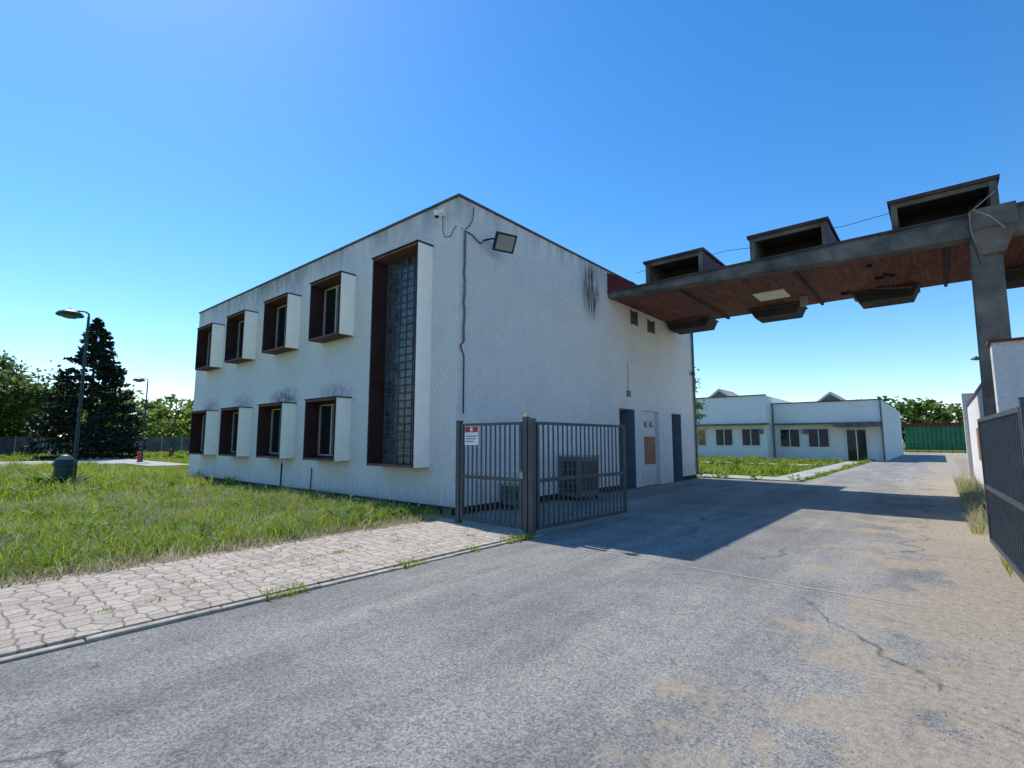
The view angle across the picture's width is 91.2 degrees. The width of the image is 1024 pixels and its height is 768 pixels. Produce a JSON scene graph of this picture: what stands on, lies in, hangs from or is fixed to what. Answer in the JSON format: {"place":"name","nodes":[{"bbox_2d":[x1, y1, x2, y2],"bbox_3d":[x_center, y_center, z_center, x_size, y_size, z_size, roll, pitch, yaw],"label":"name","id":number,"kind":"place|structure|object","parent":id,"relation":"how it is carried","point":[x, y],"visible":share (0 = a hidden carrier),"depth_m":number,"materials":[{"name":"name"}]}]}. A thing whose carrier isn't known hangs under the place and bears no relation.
{"place":"outdoors","nodes":[
{"label":"outdoors","id":0,"kind":"place"},
{"bbox_2d":[0,458,188,465],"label":"service road","id":1,"kind":"structure","parent":0,"point":[131,461],"depth_m":36.48,"materials":[{"name":"concrete"}]},
{"bbox_2d":[136,452,140,461],"bbox_3d":[-27.729,5.425,37.247,0.400,0.800,0.356,-5,-8,40],"label":"fire hydrant","id":2,"kind":"object","parent":1,"relation":"on","point":[138,456],"visible":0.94,"depth_m":37.17,"materials":[{"name":"red metal"}]},
{"bbox_2d":[132,377,148,461],"bbox_3d":[-28.756,2.694,38.454,0.894,6.500,0.991,-5,-8,40],"label":"street lamp","id":3,"kind":"object","parent":1,"relation":"on","point":[138,379],"visible":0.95,"depth_m":38.50,"materials":[{"name":"grey metal"}]},
{"bbox_2d":[0,450,189,463],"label":"lawn","id":4,"kind":"structure","parent":0,"point":[150,455],"depth_m":47.10,"materials":[{"name":"green plant"}]},
{"bbox_2d":[0,459,250,505],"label":"lawn","id":5,"kind":"structure","parent":0,"point":[6,481],"depth_m":17.10,"materials":[{"name":"green plant"}]},
{"bbox_2d":[0,462,238,497],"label":"dry grass patch","id":6,"kind":"object","parent":5,"relation":"on","point":[143,482],"visible":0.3,"depth_m":18.11,"materials":[{"name":"green plant"}]},
{"bbox_2d":[0,470,453,587],"bbox_3d":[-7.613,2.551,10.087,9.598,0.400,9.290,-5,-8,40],"label":"lawn","id":7,"kind":"structure","parent":0,"point":[144,547],"depth_m":8.79,"materials":[{"name":"green plant"}]},
{"bbox_2d":[2,479,420,559],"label":"dandelion clocks","id":8,"kind":"object","parent":7,"relation":"on","point":[124,527],"visible":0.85,"depth_m":9.34,"materials":[{"name":"plant"}]},
{"bbox_2d":[0,519,527,657],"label":"footpath","id":9,"kind":"structure","parent":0,"point":[42,613],"depth_m":5.62,"materials":[{"name":"grey stone"}]},
{"bbox_2d":[455,421,462,522],"bbox_3d":[-1.030,1.714,9.767,0.112,1.992,0.112,-5,-8,40],"label":"gate post","id":10,"kind":"object","parent":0,"point":[458,465],"visible":0.77,"depth_m":9.72,"materials":[{"name":"grey metal"}]},
{"bbox_2d":[1,442,966,663],"bbox_3d":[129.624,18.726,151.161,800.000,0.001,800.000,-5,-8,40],"label":"ground","id":11,"kind":"structure","parent":0,"point":[183,470],"depth_m":31.40,"materials":[{"name":"green plant"}]},
{"bbox_2d":[0,373,23,411],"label":"deciduous tree","id":12,"kind":"object","parent":11,"relation":"on","point":[5,392],"visible":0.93,"depth_m":57.92,"materials":[{"name":"green plant"}]},
{"bbox_2d":[0,350,78,436],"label":"deciduous tree","id":13,"kind":"object","parent":11,"relation":"on","point":[28,394],"visible":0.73,"depth_m":60.53,"materials":[{"name":"green plant"}]},
{"bbox_2d":[52,454,76,484],"bbox_3d":[-15.769,3.046,17.654,0.660,1.120,0.660,-5,-8,40],"label":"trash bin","id":14,"kind":"object","parent":11,"relation":"on","point":[64,465],"visible":0.74,"depth_m":17.47,"materials":[{"name":"grey paint"}]},
{"bbox_2d":[55,308,89,475],"bbox_3d":[-16.500,0.409,18.502,0.894,6.550,0.991,-5,-8,40],"label":"street lamp","id":15,"kind":"object","parent":11,"relation":"on","point":[70,313],"visible":0.94,"depth_m":18.58,"materials":[{"name":"grey metal"}]},
{"bbox_2d":[19,317,149,459],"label":"spruce tree","id":16,"kind":"object","parent":11,"relation":"on","point":[110,373],"visible":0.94,"depth_m":45.42,"materials":[{"name":"green plant"}]},
{"bbox_2d":[0,435,189,453],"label":"concrete panel fence","id":17,"kind":"object","parent":11,"relation":"on","point":[9,445],"visible":0.09,"depth_m":67.73,"materials":[{"name":"grey concrete"}]},
{"bbox_2d":[0,392,193,436],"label":"distant trees","id":18,"kind":"object","parent":11,"relation":"on","point":[161,427],"visible":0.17,"depth_m":76.32,"materials":[{"name":"green plant"}]},
{"bbox_2d":[1,384,192,436],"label":"distant trees","id":19,"kind":"object","parent":11,"relation":"on","point":[155,402],"visible":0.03,"depth_m":83.74,"materials":[{"name":"green plant"}]},
{"bbox_2d":[166,395,177,453],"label":"street lamp","id":20,"kind":"object","parent":11,"relation":"on","point":[170,397],"visible":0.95,"depth_m":54.18,"materials":[{"name":"grey metal"}]},
{"bbox_2d":[0,534,541,663],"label":"kerb","id":21,"kind":"structure","parent":11,"relation":"on","point":[130,630],"depth_m":4.56,"materials":[{"name":"concrete"}]},
{"bbox_2d":[260,580,308,600],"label":"kerb grass","id":22,"kind":"structure","parent":11,"relation":"on","point":[290,591],"depth_m":5.22,"materials":[{"name":"green plant"}]},
{"bbox_2d":[397,555,427,567],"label":"kerb grass","id":23,"kind":"structure","parent":11,"relation":"on","point":[404,565],"depth_m":6.43,"materials":[{"name":"green plant"}]},
{"bbox_2d":[188,197,696,514],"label":"walls","id":24,"kind":"structure","parent":11,"relation":"on","point":[552,334],"depth_m":14.01,"materials":[{"name":"white paint"}]},
{"bbox_2d":[189,410,218,454],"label":"window surround","id":25,"kind":"object","parent":24,"relation":"attached to","point":[210,433],"visible":0.98,"depth_m":19.71,"materials":[{"name":"white paint"}]},
{"bbox_2d":[200,414,205,452],"bbox_3d":[-12.235,1.979,20.230,1.510,1.590,0.095,-5,-8,40],"label":"window glazing","id":26,"kind":"structure","parent":25,"relation":"attached to","point":[202,433],"depth_m":20.64,"materials":[{"name":"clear glass"}]},
{"bbox_2d":[195,323,224,370],"bbox_3d":[-12.360,-1.481,20.474,1.680,1.750,0.490,-5,-8,40],"label":"window surround","id":27,"kind":"object","parent":24,"relation":"attached to","point":[216,345],"visible":0.93,"depth_m":20.12,"materials":[{"name":"white paint"}]},
{"bbox_2d":[206,331,210,365],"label":"window glazing","id":28,"kind":"structure","parent":27,"relation":"attached to","point":[208,348],"depth_m":21.04,"materials":[{"name":"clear glass"}]},
{"bbox_2d":[218,406,252,455],"bbox_3d":[-10.007,1.722,18.096,1.660,1.730,0.490,-5,-8,40],"label":"window surround","id":29,"kind":"object","parent":24,"relation":"attached to","point":[243,436],"visible":0.98,"depth_m":17.74,"materials":[{"name":"white paint"}]},
{"bbox_2d":[230,411,237,453],"bbox_3d":[-9.882,1.753,18.240,1.490,1.590,0.095,-5,-8,40],"label":"window glazing","id":30,"kind":"structure","parent":29,"relation":"attached to","point":[233,432],"depth_m":18.61,"materials":[{"name":"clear glass"}]},
{"bbox_2d":[224,309,257,363],"bbox_3d":[-10.007,-1.706,18.484,1.660,1.750,0.490,-5,-8,40],"label":"window surround","id":31,"kind":"object","parent":24,"relation":"attached to","point":[249,317],"visible":0.99,"depth_m":18.15,"materials":[{"name":"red paint"}]},
{"bbox_2d":[236,319,243,357],"bbox_3d":[-9.882,-1.675,18.628,1.490,1.610,0.095,-5,-8,40],"label":"window glazing","id":32,"kind":"structure","parent":31,"relation":"attached to","point":[239,339],"depth_m":19.00,"materials":[{"name":"black glass"}]},
{"bbox_2d":[256,402,296,458],"bbox_3d":[-7.566,1.488,16.032,1.710,1.730,0.490,-5,-8,40],"label":"window surround","id":33,"kind":"object","parent":24,"relation":"attached to","point":[287,429],"visible":0.98,"depth_m":15.65,"materials":[{"name":"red paint"}]},
{"bbox_2d":[268,407,280,455],"bbox_3d":[-7.441,1.520,16.176,1.540,1.590,0.095,-5,-8,40],"label":"window glazing","id":34,"kind":"structure","parent":33,"relation":"attached to","point":[274,430],"depth_m":16.50,"materials":[{"name":"black glass"}]},
{"bbox_2d":[262,292,301,354],"bbox_3d":[-7.566,-1.940,16.420,1.710,1.750,0.490,-5,-8,40],"label":"window surround","id":35,"kind":"object","parent":24,"relation":"attached to","point":[292,301],"visible":0.94,"depth_m":16.08,"materials":[{"name":"white paint"}]},
{"bbox_2d":[274,303,285,347],"bbox_3d":[-7.441,-1.909,16.564,1.540,1.610,0.095,-5,-8,40],"label":"window glazing","id":36,"kind":"structure","parent":35,"relation":"attached to","point":[279,337],"depth_m":16.90,"materials":[{"name":"black glass"}]},
{"bbox_2d":[303,396,351,460],"bbox_3d":[-5.198,1.261,14.029,1.730,1.730,0.490,-5,-8,40],"label":"window surround","id":37,"kind":"object","parent":24,"relation":"attached to","point":[341,441],"visible":0.97,"depth_m":13.65,"materials":[{"name":"white paint"}]},
{"bbox_2d":[316,401,334,457],"bbox_3d":[-5.073,1.293,14.173,1.560,1.590,0.095,-5,-8,40],"label":"window glazing","id":38,"kind":"structure","parent":37,"relation":"attached to","point":[325,430],"depth_m":14.43,"materials":[{"name":"black glass"}]},
{"bbox_2d":[308,271,355,342],"bbox_3d":[-5.198,-2.167,14.417,1.730,1.750,0.490,-5,-8,40],"label":"window surround","id":39,"kind":"object","parent":24,"relation":"attached to","point":[347,280],"visible":0.97,"depth_m":14.09,"materials":[{"name":"white paint"}]},
{"bbox_2d":[321,282,339,335],"bbox_3d":[-5.073,-2.135,14.561,1.560,1.610,0.095,-5,-8,40],"label":"window glazing","id":40,"kind":"structure","parent":39,"relation":"attached to","point":[330,311],"depth_m":14.83,"materials":[{"name":"black glass"}]},
{"bbox_2d":[366,239,433,467],"bbox_3d":[-2.734,-0.664,12.137,1.860,5.250,0.490,-5,-8,40],"label":"tall stair window surround","id":41,"kind":"object","parent":24,"relation":"attached to","point":[422,251],"visible":1,"depth_m":11.90,"materials":[{"name":"white paint"}]},
{"bbox_2d":[382,255,415,463],"bbox_3d":[-2.596,-0.631,12.296,1.690,5.110,0.056,-5,-8,40],"label":"tall stair window glazing","id":42,"kind":"structure","parent":41,"relation":"attached to","point":[398,397],"depth_m":12.43,"materials":[{"name":"grey glass"}]},
{"bbox_2d":[199,193,636,313],"bbox_3d":[-2.927,-3.138,22.282,16.660,0.050,14.290,-5,-8,40],"label":"parapet coping","id":43,"kind":"object","parent":24,"relation":"on","point":[436,205],"visible":0.2,"depth_m":14.04,"materials":[{"name":"grey metal"}]},
{"bbox_2d":[434,209,445,217],"bbox_3d":[-1.698,-3.978,11.734,0.150,0.255,0.305,-5,-8,40],"label":"security camera","id":44,"kind":"object","parent":24,"relation":"attached to","point":[440,213],"visible":1,"depth_m":11.73,"materials":[{"name":"white plastic"}]},
{"bbox_2d":[280,209,698,487],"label":"conduits","id":45,"kind":"object","parent":24,"relation":"on","point":[464,319],"visible":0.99,"depth_m":11.79,"materials":[{"name":"grey metal"}]},
{"bbox_2d":[485,231,516,253],"bbox_3d":[-0.273,-3.366,12.042,0.666,0.415,0.498,3,-7,-26],"label":"floodlight","id":46,"kind":"object","parent":24,"relation":"attached to","point":[504,242],"visible":1,"depth_m":11.94,"materials":[{"name":"black metal"}]},
{"bbox_2d":[627,362,655,464],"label":"wall panel","id":47,"kind":"structure","parent":24,"relation":"attached to","point":[649,451],"depth_m":18.33,"materials":[{"name":"metal"}]},
{"bbox_2d":[630,309,654,333],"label":"vent grilles","id":48,"kind":"object","parent":24,"relation":"attached to","point":[634,321],"visible":1,"depth_m":18.08,"materials":[{"name":"metal"}]},
{"bbox_2d":[619,410,682,489],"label":"doors","id":49,"kind":"structure","parent":24,"relation":"attached to","point":[627,418],"depth_m":17.62,"materials":[{"name":"blue paint"}]},
{"bbox_2d":[468,543,478,551],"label":"kerb grass","id":50,"kind":"structure","parent":11,"relation":"on","point":[474,550],"depth_m":7.25,"materials":[{"name":"green plant"}]},
{"bbox_2d":[500,531,533,543],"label":"kerb grass","id":51,"kind":"structure","parent":11,"relation":"on","point":[518,540],"depth_m":8.05,"materials":[{"name":"green plant"}]},
{"bbox_2d":[436,518,916,606],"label":"gate track","id":52,"kind":"structure","parent":11,"relation":"on","point":[486,525],"depth_m":8.64,"materials":[{"name":"grey metal"}]},
{"bbox_2d":[460,422,522,528],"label":"entrance gate","id":53,"kind":"structure","parent":52,"relation":"attached to","point":[463,476],"depth_m":9.12,"materials":[{"name":"grey metal"}]},
{"bbox_2d":[465,426,478,444],"bbox_3d":[-0.771,0.979,9.536,0.360,0.360,0.012,-5,-8,40],"label":"warning sign","id":54,"kind":"object","parent":53,"relation":"attached to","point":[471,435],"visible":1,"depth_m":9.53,"materials":[{"name":"white plastic"}]},
{"bbox_2d":[515,470,522,478],"bbox_3d":[0.130,1.555,8.619,0.130,0.150,0.100,-5,-8,40],"label":"gate lock","id":55,"kind":"object","parent":53,"relation":"attached to","point":[521,474],"visible":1,"depth_m":8.61,"materials":[{"name":"metal"}]},
{"bbox_2d":[536,422,626,529],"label":"entrance gate","id":56,"kind":"structure","parent":52,"relation":"attached to","point":[568,478],"depth_m":9.50,"materials":[{"name":"grey metal"}]},
{"bbox_2d":[695,367,707,438],"bbox_3d":[12.537,2.009,36.778,3.304,7.496,3.352,-1,-7,11],"label":"birch tree","id":57,"kind":"object","parent":11,"relation":"on","point":[698,405],"visible":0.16,"depth_m":36.09,"materials":[{"name":"green plant"}]},
{"bbox_2d":[607,174,1023,416],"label":"concrete gate canopy","id":58,"kind":"object","parent":11,"relation":"on","point":[973,230],"visible":0.99,"depth_m":13.54,"materials":[{"name":"grey concrete"}]},
{"bbox_2d":[856,396,963,442],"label":"distant trees","id":59,"kind":"object","parent":11,"relation":"on","point":[916,412],"visible":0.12,"depth_m":95.01,"materials":[{"name":"green plant"}]},
{"bbox_2d":[902,422,966,449],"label":"green shed","id":60,"kind":"structure","parent":11,"relation":"on","point":[934,435],"depth_m":70.09,"materials":[{"name":"metal"}]},
{"bbox_2d":[961,337,1023,488],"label":"gatehouse","id":61,"kind":"object","parent":11,"relation":"on","point":[1007,358],"visible":0.49,"depth_m":7.96,"materials":[{"name":"white paint"}]},
{"bbox_2d":[0,452,1023,767],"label":"road","id":62,"kind":"structure","parent":0,"point":[538,652],"depth_m":3.71,"materials":[{"name":"grey asphalt"}]},
{"bbox_2d":[501,482,518,509],"bbox_3d":[0.014,2.646,11.813,0.440,0.600,0.410,-5,-8,40],"label":"air conditioning unit","id":63,"kind":"object","parent":62,"relation":"on","point":[512,494],"visible":0.35,"depth_m":11.67,"materials":[{"name":"grey metal"}]},
{"bbox_2d":[559,455,599,501],"bbox_3d":[1.868,2.573,13.835,0.710,1.200,1.060,-5,-8,40],"label":"air conditioning unit","id":64,"kind":"object","parent":62,"relation":"on","point":[574,474],"visible":0.45,"depth_m":13.51,"materials":[{"name":"grey metal"}]},
{"bbox_2d":[511,469,986,539],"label":"roadside weeds","id":65,"kind":"object","parent":62,"relation":"on","point":[701,472],"visible":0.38,"depth_m":20.56,"materials":[{"name":"green plant"}]},
{"bbox_2d":[761,521,1023,762],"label":"loose gravel","id":66,"kind":"structure","parent":62,"relation":"on","point":[980,736],"depth_m":4.50,"materials":[{"name":"beige gravel"}]},
{"bbox_2d":[906,443,966,452],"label":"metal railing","id":67,"kind":"object","parent":62,"relation":"on","point":[940,447],"visible":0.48,"depth_m":66.60,"materials":[{"name":"black metal"}]},
{"bbox_2d":[952,468,988,534],"bbox_3d":[12.778,2.779,13.793,1.331,0.782,14.313,-5,-8,40],"label":"dry grass patch","id":68,"kind":"object","parent":62,"relation":"on","point":[974,512],"visible":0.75,"depth_m":11.51,"materials":[{"name":"beige plant"}]},
{"bbox_2d":[977,407,1023,581],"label":"entrance gate","id":69,"kind":"structure","parent":62,"relation":"on","point":[1001,447],"depth_m":6.04,"materials":[{"name":"grey metal"}]},
{"bbox_2d":[0,0,1023,440],"label":"sky","id":70,"kind":"structure","parent":0,"point":[163,162],"materials":[{"name":"blue"}]},
{"bbox_2d":[522,417,530,533],"bbox_3d":[0.248,1.573,8.609,0.112,2.012,0.112,-5,-8,40],"label":"gate post","id":71,"kind":"object","parent":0,"point":[525,465],"visible":0.74,"depth_m":8.57,"materials":[{"name":"grey metal"}]},
{"bbox_2d":[528,418,535,535],"bbox_3d":[0.341,1.577,8.516,0.112,1.982,0.112,-5,-8,40],"label":"gate post","id":72,"kind":"object","parent":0,"point":[531,475],"visible":0.92,"depth_m":8.48,"materials":[{"name":"grey metal"}]},
{"bbox_2d":[698,454,843,476],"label":"lawn","id":73,"kind":"structure","parent":0,"point":[742,467],"depth_m":30.56,"materials":[{"name":"green plant"}]},
{"bbox_2d":[697,461,856,481],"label":"concrete path","id":74,"kind":"structure","parent":0,"point":[806,473],"depth_m":22.82,"materials":[{"name":"grey concrete"}]},
{"bbox_2d":[696,389,903,460],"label":"industrial hall","id":75,"kind":"structure","parent":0,"point":[829,425],"depth_m":44.24,"materials":[{"name":"paint"}]},
{"bbox_2d":[697,428,868,460],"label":"windows and door","id":76,"kind":"structure","parent":75,"relation":"in","point":[856,439],"depth_m":43.91,"materials":[{"name":"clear glass"}]},
{"bbox_2d":[803,459,874,479],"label":"lawn","id":77,"kind":"structure","parent":0,"point":[843,467],"depth_m":27.43,"materials":[{"name":"green plant"}]},
{"bbox_2d":[953,459,968,478],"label":"sand verge","id":78,"kind":"structure","parent":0,"point":[962,464],"depth_m":32.42,"materials":[{"name":"soil"}]},
{"label":"sand verge","id":79,"kind":"structure","parent":0,"visible":0},
{"bbox_2d":[990,542,1013,576],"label":"verge grass","id":80,"kind":"structure","parent":79,"relation":"on","point":[1006,566],"depth_m":6.26,"materials":[{"name":"green plant"}]},
{"bbox_2d":[1017,397,1023,447],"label":"gate post","id":81,"kind":"object","parent":79,"relation":"on","point":[1021,404],"visible":1,"depth_m":4.74,"materials":[{"name":"grey metal"}]}
]}

